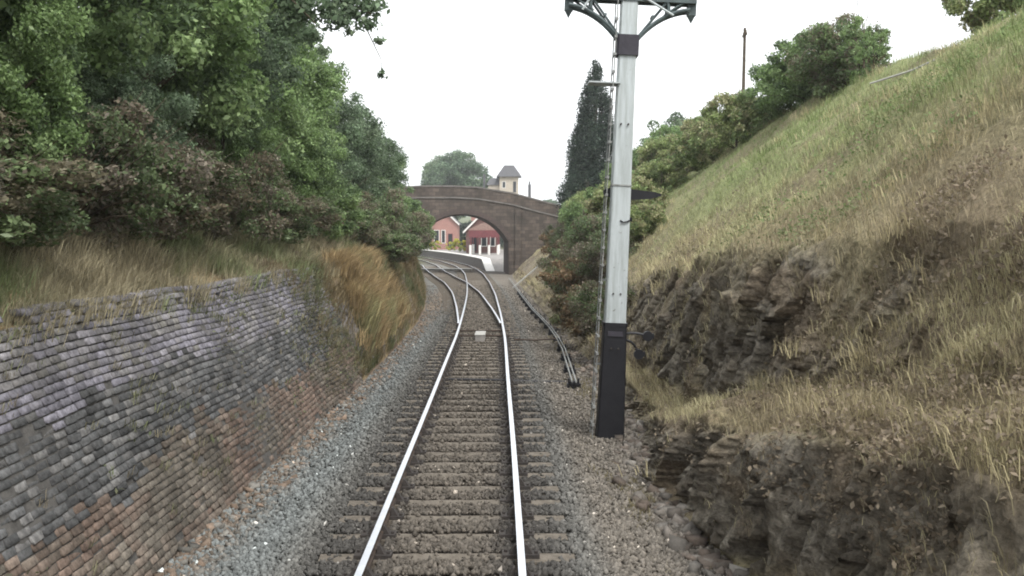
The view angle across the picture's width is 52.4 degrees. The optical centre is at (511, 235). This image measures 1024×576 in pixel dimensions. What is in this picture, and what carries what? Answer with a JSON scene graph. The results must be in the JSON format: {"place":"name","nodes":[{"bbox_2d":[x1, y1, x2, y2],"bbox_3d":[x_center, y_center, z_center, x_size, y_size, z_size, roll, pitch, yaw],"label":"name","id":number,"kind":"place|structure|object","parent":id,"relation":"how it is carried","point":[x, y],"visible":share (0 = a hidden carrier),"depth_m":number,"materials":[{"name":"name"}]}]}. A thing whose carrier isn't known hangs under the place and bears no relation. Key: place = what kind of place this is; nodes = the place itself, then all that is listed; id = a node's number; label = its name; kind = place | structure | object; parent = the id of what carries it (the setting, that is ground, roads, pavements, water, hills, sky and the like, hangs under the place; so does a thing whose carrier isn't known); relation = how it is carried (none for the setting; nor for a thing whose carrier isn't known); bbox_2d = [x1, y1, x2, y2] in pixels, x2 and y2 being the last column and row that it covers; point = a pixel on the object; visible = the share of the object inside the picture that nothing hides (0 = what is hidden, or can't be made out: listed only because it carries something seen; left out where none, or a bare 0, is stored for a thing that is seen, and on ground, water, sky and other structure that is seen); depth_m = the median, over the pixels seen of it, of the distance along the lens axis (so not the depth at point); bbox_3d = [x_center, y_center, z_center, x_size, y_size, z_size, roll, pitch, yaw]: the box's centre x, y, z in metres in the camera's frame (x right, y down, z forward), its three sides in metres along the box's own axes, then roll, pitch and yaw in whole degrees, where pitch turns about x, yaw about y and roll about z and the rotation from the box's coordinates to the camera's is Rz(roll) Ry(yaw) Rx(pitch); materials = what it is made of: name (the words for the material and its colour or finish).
{"place":"outdoors","nodes":[
{"label":"outdoors","id":0,"kind":"place"},
{"bbox_2d":[0,182,424,379],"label":"hillside","id":1,"kind":"structure","parent":0,"point":[353,334],"depth_m":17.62,"materials":[{"name":"plant"}]},
{"bbox_2d":[0,137,38,195],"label":"bush","id":2,"kind":"object","parent":1,"relation":"on","point":[3,171],"visible":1,"depth_m":8.72,"materials":[{"name":"green plant"}]},
{"bbox_2d":[0,0,100,170],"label":"tree","id":3,"kind":"object","parent":1,"relation":"on","point":[36,84],"visible":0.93,"depth_m":11.62,"materials":[{"name":"green plant"}]},
{"bbox_2d":[0,107,117,246],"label":"bush","id":4,"kind":"object","parent":1,"relation":"on","point":[25,207],"visible":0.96,"depth_m":10.74,"materials":[{"name":"green plant"}]},
{"bbox_2d":[2,89,224,248],"bbox_3d":[-5.783,-0.828,13.739,3.615,2.740,3.582,0,0,18],"label":"bush","id":5,"kind":"object","parent":1,"relation":"on","point":[148,160],"visible":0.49,"depth_m":13.54,"materials":[{"name":"green plant"}]},
{"bbox_2d":[0,0,226,104],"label":"tree","id":6,"kind":"object","parent":1,"relation":"on","point":[124,31],"visible":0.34,"depth_m":14.80,"materials":[{"name":"green plant"}]},
{"bbox_2d":[46,38,199,217],"bbox_3d":[-6.094,-1.414,16.004,2.558,3.234,2.761,0,0,-22],"label":"tree","id":7,"kind":"object","parent":1,"relation":"on","point":[180,106],"visible":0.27,"depth_m":15.63,"materials":[{"name":"green plant"}]},
{"bbox_2d":[6,0,284,170],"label":"tree","id":8,"kind":"object","parent":1,"relation":"on","point":[200,39],"visible":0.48,"depth_m":17.85,"materials":[{"name":"green plant"}]},
{"bbox_2d":[74,128,261,240],"bbox_3d":[-6.091,-0.903,16.741,4.076,2.476,3.849,0,0,-7],"label":"bush","id":9,"kind":"object","parent":1,"relation":"on","point":[200,211],"visible":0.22,"depth_m":16.55,"materials":[{"name":"green plant"}]},
{"bbox_2d":[0,267,362,575],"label":"retaining wall","id":10,"kind":"structure","parent":1,"relation":"on","point":[55,448],"depth_m":11.20,"materials":[{"name":"brick"}]},
{"bbox_2d":[0,269,358,575],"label":"wall weeds","id":11,"kind":"object","parent":10,"relation":"on","point":[240,314],"depth_m":13.17,"materials":[{"name":"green plant"}]},
{"bbox_2d":[1,268,363,575],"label":"creeper","id":12,"kind":"object","parent":10,"relation":"attached to","point":[150,433],"visible":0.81,"depth_m":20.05,"materials":[{"name":"brown plant"}]},
{"bbox_2d":[77,0,323,162],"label":"tree","id":13,"kind":"object","parent":1,"relation":"on","point":[266,65],"visible":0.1,"depth_m":22.34,"materials":[{"name":"green plant"}]},
{"bbox_2d":[163,81,296,226],"bbox_3d":[-5.802,-1.542,21.268,2.846,3.608,2.781,0,0,-9],"label":"tree","id":14,"kind":"object","parent":1,"relation":"on","point":[266,136],"visible":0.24,"depth_m":20.75,"materials":[{"name":"green plant"}]},
{"bbox_2d":[172,117,290,244],"bbox_3d":[-5.671,-0.882,19.778,3.270,2.886,3.301,0,0,14],"label":"bush","id":15,"kind":"object","parent":1,"relation":"on","point":[264,192],"visible":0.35,"depth_m":19.50,"materials":[{"name":"green plant"}]},
{"bbox_2d":[80,0,392,78],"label":"overhanging tree","id":16,"kind":"object","parent":1,"relation":"on","point":[328,10],"visible":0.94,"depth_m":19.70,"materials":[{"name":"green plant"}]},
{"bbox_2d":[181,13,325,166],"bbox_3d":[-7.512,-3.944,27.246,5.284,6.856,5.407,0,0,-12],"label":"tree","id":17,"kind":"object","parent":1,"relation":"on","point":[296,115],"visible":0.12,"depth_m":26.59,"materials":[{"name":"green plant"}]},
{"bbox_2d":[230,177,330,244],"bbox_3d":[-5.647,-0.490,23.174,3.323,1.803,3.365,0,0,20],"label":"bush","id":18,"kind":"object","parent":1,"relation":"on","point":[295,220],"visible":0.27,"depth_m":22.74,"materials":[{"name":"green plant"}]},
{"bbox_2d":[225,19,354,175],"bbox_3d":[-7.576,-3.880,32.758,5.173,6.712,5.294,0,0,-6],"label":"tree","id":19,"kind":"object","parent":1,"relation":"on","point":[325,90],"visible":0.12,"depth_m":31.88,"materials":[{"name":"green plant"}]},
{"bbox_2d":[272,103,351,203],"bbox_3d":[-5.923,-1.762,28.541,3.131,3.969,3.059,0,0,-39],"label":"tree","id":20,"kind":"object","parent":1,"relation":"on","point":[316,176],"visible":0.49,"depth_m":27.87,"materials":[{"name":"green plant"}]},
{"bbox_2d":[280,177,346,233],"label":"bush","id":21,"kind":"object","parent":1,"relation":"on","point":[323,223],"visible":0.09,"depth_m":26.43,"materials":[{"name":"green plant"}]},
{"bbox_2d":[285,176,368,241],"bbox_3d":[-5.798,-0.802,30.648,3.385,2.575,3.430,0,0,-29],"label":"bush","id":22,"kind":"object","parent":1,"relation":"on","point":[348,198],"visible":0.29,"depth_m":30.20,"materials":[{"name":"green plant"}]},
{"bbox_2d":[283,83,386,187],"bbox_3d":[-7.369,-3.338,39.025,5.135,6.014,4.758,0,0,-44],"label":"tree","id":23,"kind":"object","parent":1,"relation":"on","point":[351,130],"visible":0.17,"depth_m":38.43,"materials":[{"name":"green plant"}]},
{"bbox_2d":[333,201,391,246],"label":"bush","id":24,"kind":"object","parent":1,"relation":"on","point":[370,222],"visible":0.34,"depth_m":34.79,"materials":[{"name":"green plant"}]},
{"bbox_2d":[313,242,417,351],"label":"orange grass","id":25,"kind":"structure","parent":1,"relation":"on","point":[372,302],"depth_m":26.39,"materials":[{"name":"plant"}]},
{"bbox_2d":[333,99,403,199],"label":"tree","id":26,"kind":"object","parent":1,"relation":"on","point":[369,156],"visible":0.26,"depth_m":45.94,"materials":[{"name":"green plant"}]},
{"bbox_2d":[338,122,409,199],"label":"tree","id":27,"kind":"object","parent":1,"relation":"on","point":[399,157],"visible":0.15,"depth_m":52.52,"materials":[{"name":"green plant"}]},
{"bbox_2d":[350,189,408,234],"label":"bush","id":28,"kind":"object","parent":1,"relation":"on","point":[394,211],"visible":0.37,"depth_m":39.16,"materials":[{"name":"green plant"}]},
{"bbox_2d":[350,225,426,261],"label":"bush","id":29,"kind":"object","parent":1,"relation":"on","point":[400,247],"visible":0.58,"depth_m":36.27,"materials":[{"name":"green plant"}]},
{"bbox_2d":[364,149,414,198],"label":"tree","id":30,"kind":"object","parent":1,"relation":"on","point":[409,189],"visible":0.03,"depth_m":60.74,"materials":[{"name":"green plant"}]},
{"bbox_2d":[356,187,428,223],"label":"bush","id":31,"kind":"object","parent":1,"relation":"on","point":[420,216],"visible":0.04,"depth_m":44.31,"materials":[{"name":"green plant"}]},
{"bbox_2d":[368,189,434,226],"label":"bush","id":32,"kind":"object","parent":1,"relation":"on","point":[415,203],"visible":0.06,"depth_m":51.01,"materials":[{"name":"green plant"}]},
{"bbox_2d":[400,213,437,256],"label":"bush","id":33,"kind":"object","parent":1,"relation":"on","point":[415,228],"visible":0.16,"depth_m":41.79,"materials":[{"name":"green plant"}]},
{"bbox_2d":[405,208,435,248],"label":"bush","id":34,"kind":"object","parent":1,"relation":"on","point":[430,221],"visible":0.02,"depth_m":47.87,"materials":[{"name":"green plant"}]},
{"bbox_2d":[262,244,428,394],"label":"grass","id":35,"kind":"structure","parent":0,"point":[411,268],"depth_m":24.73,"materials":[{"name":"brown plant"}]},
{"bbox_2d":[160,216,666,575],"bbox_3d":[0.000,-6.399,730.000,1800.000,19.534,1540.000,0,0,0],"label":"ground","id":36,"kind":"structure","parent":0,"point":[501,279],"depth_m":23.49,"materials":[{"name":"grey gravel"}]},
{"bbox_2d":[157,285,728,575],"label":"ballast","id":37,"kind":"structure","parent":36,"relation":"on","point":[296,535],"depth_m":13.47,"materials":[{"name":"gravel"}]},
{"bbox_2d":[153,312,430,575],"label":"rubble","id":38,"kind":"object","parent":37,"relation":"on","point":[253,486],"visible":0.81,"depth_m":13.46,"materials":[{"name":"stone"}]},
{"bbox_2d":[318,255,575,575],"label":"railway track","id":39,"kind":"structure","parent":37,"relation":"on","point":[371,553],"depth_m":15.10,"materials":[{"name":"metal"}]},
{"bbox_2d":[475,331,485,341],"bbox_3d":[-1.000,3.167,32.825,0.330,0.225,1.290,0,0,0],"label":"points box","id":40,"kind":"object","parent":39,"relation":"on","point":[480,335],"visible":0.96,"depth_m":32.20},
{"bbox_2d":[418,259,500,326],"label":"railway track","id":41,"kind":"structure","parent":37,"relation":"on","point":[441,279],"depth_m":69.40,"materials":[{"name":"steel"},{"name":"timber"}]},
{"bbox_2d":[421,268,471,270],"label":"board crossing","id":42,"kind":"object","parent":41,"relation":"on","point":[449,269],"visible":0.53,"depth_m":98.90,"materials":[{"name":"grey wood"}]},
{"bbox_2d":[446,378,566,382],"bbox_3d":[-0.146,3.285,23.576,2.812,0.122,0.208,0,0,-2],"label":"cable","id":43,"kind":"object","parent":37,"relation":"on","point":[473,379],"visible":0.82,"depth_m":23.53,"materials":[{"name":"black paint"}]},
{"bbox_2d":[509,279,580,388],"bbox_3d":[0.656,3.245,50.251,1.526,0.250,55.513,0,0,0],"label":"point rodding","id":44,"kind":"object","parent":37,"relation":"on","point":[566,358],"visible":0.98,"depth_m":32.03,"materials":[{"name":"metal"}]},
{"bbox_2d":[564,0,696,438],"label":"bracket signal post","id":45,"kind":"object","parent":37,"relation":"on","point":[610,413],"visible":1,"depth_m":17.14,"materials":[{"name":"white paint"}]},
{"bbox_2d":[546,322,749,575],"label":"rubble","id":46,"kind":"object","parent":37,"relation":"on","point":[694,537],"visible":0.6,"depth_m":12.35,"materials":[{"name":"stone"}]},
{"bbox_2d":[429,219,466,246],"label":"tree","id":47,"kind":"object","parent":36,"relation":"on","point":[462,234],"visible":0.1,"depth_m":194.97,"materials":[{"name":"green plant"}]},
{"bbox_2d":[418,148,492,219],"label":"tree","id":48,"kind":"object","parent":36,"relation":"on","point":[455,167],"visible":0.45,"depth_m":210.81,"materials":[{"name":"green plant"}]},
{"bbox_2d":[421,248,503,271],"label":"platform","id":49,"kind":"structure","parent":36,"relation":"on","point":[491,262],"depth_m":120.26,"materials":[{"name":"concrete"}]},
{"bbox_2d":[429,241,442,249],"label":"flowering shrub","id":50,"kind":"object","parent":49,"relation":"on","point":[438,246],"visible":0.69,"depth_m":165.89,"materials":[{"name":"yellow plant"}]},
{"bbox_2d":[432,216,461,249],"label":"station hut","id":51,"kind":"object","parent":49,"relation":"on","point":[447,228],"visible":0.62,"depth_m":172.00,"materials":[{"name":"brick"}]},
{"bbox_2d":[434,230,438,242],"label":"window","id":52,"kind":"structure","parent":51,"relation":"in","point":[437,237],"depth_m":171.99,"materials":[{"name":"white wood"}]},
{"bbox_2d":[441,230,444,242],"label":"window","id":53,"kind":"structure","parent":51,"relation":"in","point":[442,231],"depth_m":171.99,"materials":[{"name":"white wood"}]},
{"bbox_2d":[448,234,452,249],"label":"door","id":54,"kind":"structure","parent":51,"relation":"in","point":[450,236],"depth_m":171.99,"materials":[{"name":"red paint"}]},
{"bbox_2d":[451,238,465,250],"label":"flowering shrub","id":55,"kind":"object","parent":49,"relation":"on","point":[454,244],"visible":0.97,"depth_m":152.03,"materials":[{"name":"yellow plant"}]},
{"bbox_2d":[463,217,499,252],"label":"station building","id":56,"kind":"structure","parent":49,"relation":"on","point":[484,241],"depth_m":138.00,"materials":[{"name":"brick"}]},
{"bbox_2d":[471,237,476,251],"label":"door","id":57,"kind":"structure","parent":56,"relation":"in","point":[475,239],"depth_m":137.96,"materials":[{"name":"red paint"}]},
{"bbox_2d":[481,237,486,246],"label":"window","id":58,"kind":"structure","parent":56,"relation":"in","point":[483,240],"depth_m":137.96,"materials":[{"name":"white wood"}]},
{"bbox_2d":[490,237,494,246],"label":"window","id":59,"kind":"structure","parent":56,"relation":"in","point":[492,240],"depth_m":137.96,"materials":[{"name":"white wood"}]},
{"bbox_2d":[469,223,499,254],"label":"platform awning","id":60,"kind":"object","parent":49,"relation":"on","point":[483,230],"visible":0.88,"depth_m":125.97,"materials":[{"name":"red tile"}]},
{"bbox_2d":[403,185,559,274],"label":"stone bridge","id":61,"kind":"structure","parent":36,"relation":"on","point":[518,223],"depth_m":90.00,"materials":[{"name":"stone"}]},
{"bbox_2d":[463,220,503,245],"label":"tree","id":62,"kind":"object","parent":36,"relation":"on","point":[470,222],"visible":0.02,"depth_m":195.11,"materials":[{"name":"green plant"}]},
{"bbox_2d":[483,165,521,193],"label":"house","id":63,"kind":"structure","parent":36,"relation":"on","point":[507,176],"depth_m":200.00,"materials":[{"name":"paint"}]},
{"bbox_2d":[528,181,530,196],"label":"post","id":64,"kind":"object","parent":36,"relation":"on","point":[529,190],"visible":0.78,"depth_m":200.00,"materials":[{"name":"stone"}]},
{"bbox_2d":[512,253,551,288],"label":"leaning pole","id":65,"kind":"object","parent":36,"relation":"on","point":[527,275],"visible":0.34,"depth_m":66.09,"materials":[{"name":"white wood"}]},
{"bbox_2d":[543,198,557,203],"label":"tree","id":66,"kind":"object","parent":36,"relation":"on","point":[552,201],"visible":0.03,"depth_m":260.99,"materials":[{"name":"green plant"}]},
{"bbox_2d":[534,320,712,575],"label":"grass","id":67,"kind":"structure","parent":36,"relation":"on","point":[632,479],"depth_m":14.03,"materials":[{"name":"plant"}]},
{"bbox_2d":[9,0,1021,204],"label":"sky","id":68,"kind":"structure","parent":0,"point":[500,82],"materials":[{"name":"white"}]},
{"bbox_2d":[512,13,1023,575],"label":"hillside","id":69,"kind":"structure","parent":0,"point":[780,525],"depth_m":10.94,"materials":[{"name":"plant"}]},
{"bbox_2d":[539,224,555,242],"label":"bush","id":70,"kind":"object","parent":69,"relation":"on","point":[546,231],"visible":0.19,"depth_m":77.76,"materials":[{"name":"green plant"}]},
{"bbox_2d":[539,225,556,253],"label":"bush","id":71,"kind":"object","parent":69,"relation":"on","point":[544,237],"visible":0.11,"depth_m":65.69,"materials":[{"name":"green plant"}]},
{"bbox_2d":[539,231,568,262],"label":"bush","id":72,"kind":"object","parent":69,"relation":"on","point":[548,249],"visible":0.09,"depth_m":48.67,"materials":[{"name":"green plant"}]},
{"bbox_2d":[534,236,579,290],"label":"bush","id":73,"kind":"object","parent":69,"relation":"on","point":[560,256],"visible":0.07,"depth_m":41.90,"materials":[{"name":"green plant"}]},
{"bbox_2d":[548,221,566,245],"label":"bush","id":74,"kind":"object","parent":69,"relation":"on","point":[559,230],"visible":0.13,"depth_m":56.81,"materials":[{"name":"green plant"}]},
{"bbox_2d":[535,240,605,311],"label":"bush","id":75,"kind":"object","parent":69,"relation":"on","point":[554,273],"visible":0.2,"depth_m":35.54,"materials":[{"name":"green plant"}]},
{"bbox_2d":[546,274,604,337],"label":"bush","id":76,"kind":"object","parent":69,"relation":"on","point":[562,319],"visible":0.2,"depth_m":29.63,"materials":[{"name":"green plant"}]},
{"bbox_2d":[564,179,587,233],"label":"bush","id":77,"kind":"object","parent":69,"relation":"on","point":[578,197],"visible":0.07,"depth_m":54.47,"materials":[{"name":"green plant"}]},
{"bbox_2d":[562,210,601,234],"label":"bush","id":78,"kind":"object","parent":69,"relation":"on","point":[581,216],"visible":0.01,"depth_m":45.64,"materials":[{"name":"green plant"}]},
{"bbox_2d":[553,59,614,214],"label":"conifer","id":79,"kind":"object","parent":69,"relation":"on","point":[586,147],"visible":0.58,"depth_m":75.11,"materials":[{"name":"green plant"}]},
{"bbox_2d":[558,179,630,230],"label":"bush","id":80,"kind":"object","parent":69,"relation":"on","point":[572,212],"visible":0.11,"depth_m":47.39,"materials":[{"name":"green plant"}]},
{"bbox_2d":[562,206,632,255],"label":"bush","id":81,"kind":"object","parent":69,"relation":"on","point":[584,225],"visible":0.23,"depth_m":38.20,"materials":[{"name":"green plant"}]},
{"bbox_2d":[564,266,637,333],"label":"bush","id":82,"kind":"object","parent":69,"relation":"on","point":[582,298],"visible":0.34,"depth_m":26.45,"materials":[{"name":"green plant"}]},
{"bbox_2d":[564,224,642,284],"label":"bush","id":83,"kind":"object","parent":69,"relation":"on","point":[586,253],"visible":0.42,"depth_m":33.16,"materials":[{"name":"green plant"}]},
{"bbox_2d":[581,175,668,231],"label":"bush","id":84,"kind":"object","parent":69,"relation":"on","point":[596,201],"visible":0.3,"depth_m":39.76,"materials":[{"name":"green plant"}]},
{"bbox_2d":[599,143,653,181],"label":"bush","id":85,"kind":"object","parent":69,"relation":"on","point":[635,161],"visible":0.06,"depth_m":59.20,"materials":[{"name":"green plant"}]},
{"bbox_2d":[629,202,673,247],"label":"bush","id":86,"kind":"object","parent":69,"relation":"on","point":[645,221],"visible":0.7,"depth_m":33.67,"materials":[{"name":"green plant"}]},
{"bbox_2d":[631,153,689,190],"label":"bush","id":87,"kind":"object","parent":69,"relation":"on","point":[671,175],"visible":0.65,"depth_m":43.59,"materials":[{"name":"green plant"}]},
{"bbox_2d":[634,125,690,181],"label":"bush","id":88,"kind":"object","parent":69,"relation":"on","point":[662,147],"visible":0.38,"depth_m":49.52,"materials":[{"name":"green plant"}]},
{"bbox_2d":[640,123,688,167],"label":"bush","id":89,"kind":"object","parent":69,"relation":"on","point":[655,134],"visible":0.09,"depth_m":54.04,"materials":[{"name":"green plant"}]},
{"bbox_2d":[636,111,697,149],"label":"tree","id":90,"kind":"object","parent":69,"relation":"on","point":[674,118],"visible":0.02,"depth_m":68.51,"materials":[{"name":"green plant"}]},
{"bbox_2d":[675,118,691,151],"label":"bush","id":91,"kind":"object","parent":69,"relation":"on","point":[679,132],"visible":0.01,"depth_m":48.96,"materials":[{"name":"green plant"}]},
{"bbox_2d":[671,116,730,171],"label":"bush","id":92,"kind":"object","parent":69,"relation":"on","point":[693,153],"visible":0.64,"depth_m":42.70,"materials":[{"name":"green plant"}]},
{"bbox_2d":[693,83,772,155],"bbox_3d":[8.328,-4.197,37.838,3.233,3.178,2.790,0,0,43],"label":"bush","id":93,"kind":"object","parent":69,"relation":"on","point":[734,119],"visible":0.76,"depth_m":37.51,"materials":[{"name":"green plant"}]},
{"bbox_2d":[718,89,759,138],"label":"bush","id":94,"kind":"object","parent":69,"relation":"on","point":[740,90],"visible":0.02,"depth_m":40.28,"materials":[{"name":"green plant"}]},
{"bbox_2d":[742,28,746,89],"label":"telegraph pole","id":95,"kind":"object","parent":69,"relation":"on","point":[744,55],"visible":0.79,"depth_m":44.95,"materials":[{"name":"brown wood"}]},
{"bbox_2d":[740,59,800,119],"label":"bush","id":96,"kind":"object","parent":69,"relation":"on","point":[762,105],"visible":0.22,"depth_m":36.13,"materials":[{"name":"green plant"}]},
{"bbox_2d":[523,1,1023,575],"bbox_3d":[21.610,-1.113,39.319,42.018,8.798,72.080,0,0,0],"label":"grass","id":97,"kind":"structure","parent":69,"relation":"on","point":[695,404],"depth_m":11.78,"materials":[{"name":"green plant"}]},
{"bbox_2d":[757,25,842,105],"bbox_3d":[9.675,-5.276,33.661,3.700,3.104,3.749,0,0,-32],"label":"bush","id":98,"kind":"object","parent":69,"relation":"on","point":[784,88],"visible":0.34,"depth_m":33.13,"materials":[{"name":"green plant"}]},
{"bbox_2d":[773,9,892,97],"bbox_3d":[9.964,-5.264,31.046,3.607,3.060,3.651,0,0,-37],"label":"bush","id":99,"kind":"object","parent":69,"relation":"on","point":[817,74],"visible":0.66,"depth_m":30.47,"materials":[{"name":"green plant"}]},
{"bbox_2d":[826,0,893,84],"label":"sapling","id":100,"kind":"object","parent":69,"relation":"on","point":[858,20],"visible":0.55,"depth_m":29.16,"materials":[{"name":"green plant"}]},
{"bbox_2d":[851,13,893,79],"bbox_3d":[9.542,-4.882,27.608,1.333,2.062,1.145,0,0,-44],"label":"sapling","id":101,"kind":"object","parent":69,"relation":"on","point":[870,51],"visible":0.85,"depth_m":27.56,"materials":[{"name":"green plant"}]},
{"bbox_2d":[870,59,934,83],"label":"fallen branch","id":102,"kind":"object","parent":69,"relation":"on","point":[895,75],"visible":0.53,"depth_m":21.16,"materials":[{"name":"wood"}]},
{"bbox_2d":[940,0,1023,38],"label":"bush","id":103,"kind":"object","parent":69,"relation":"on","point":[984,10],"visible":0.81,"depth_m":21.99,"materials":[{"name":"green plant"}]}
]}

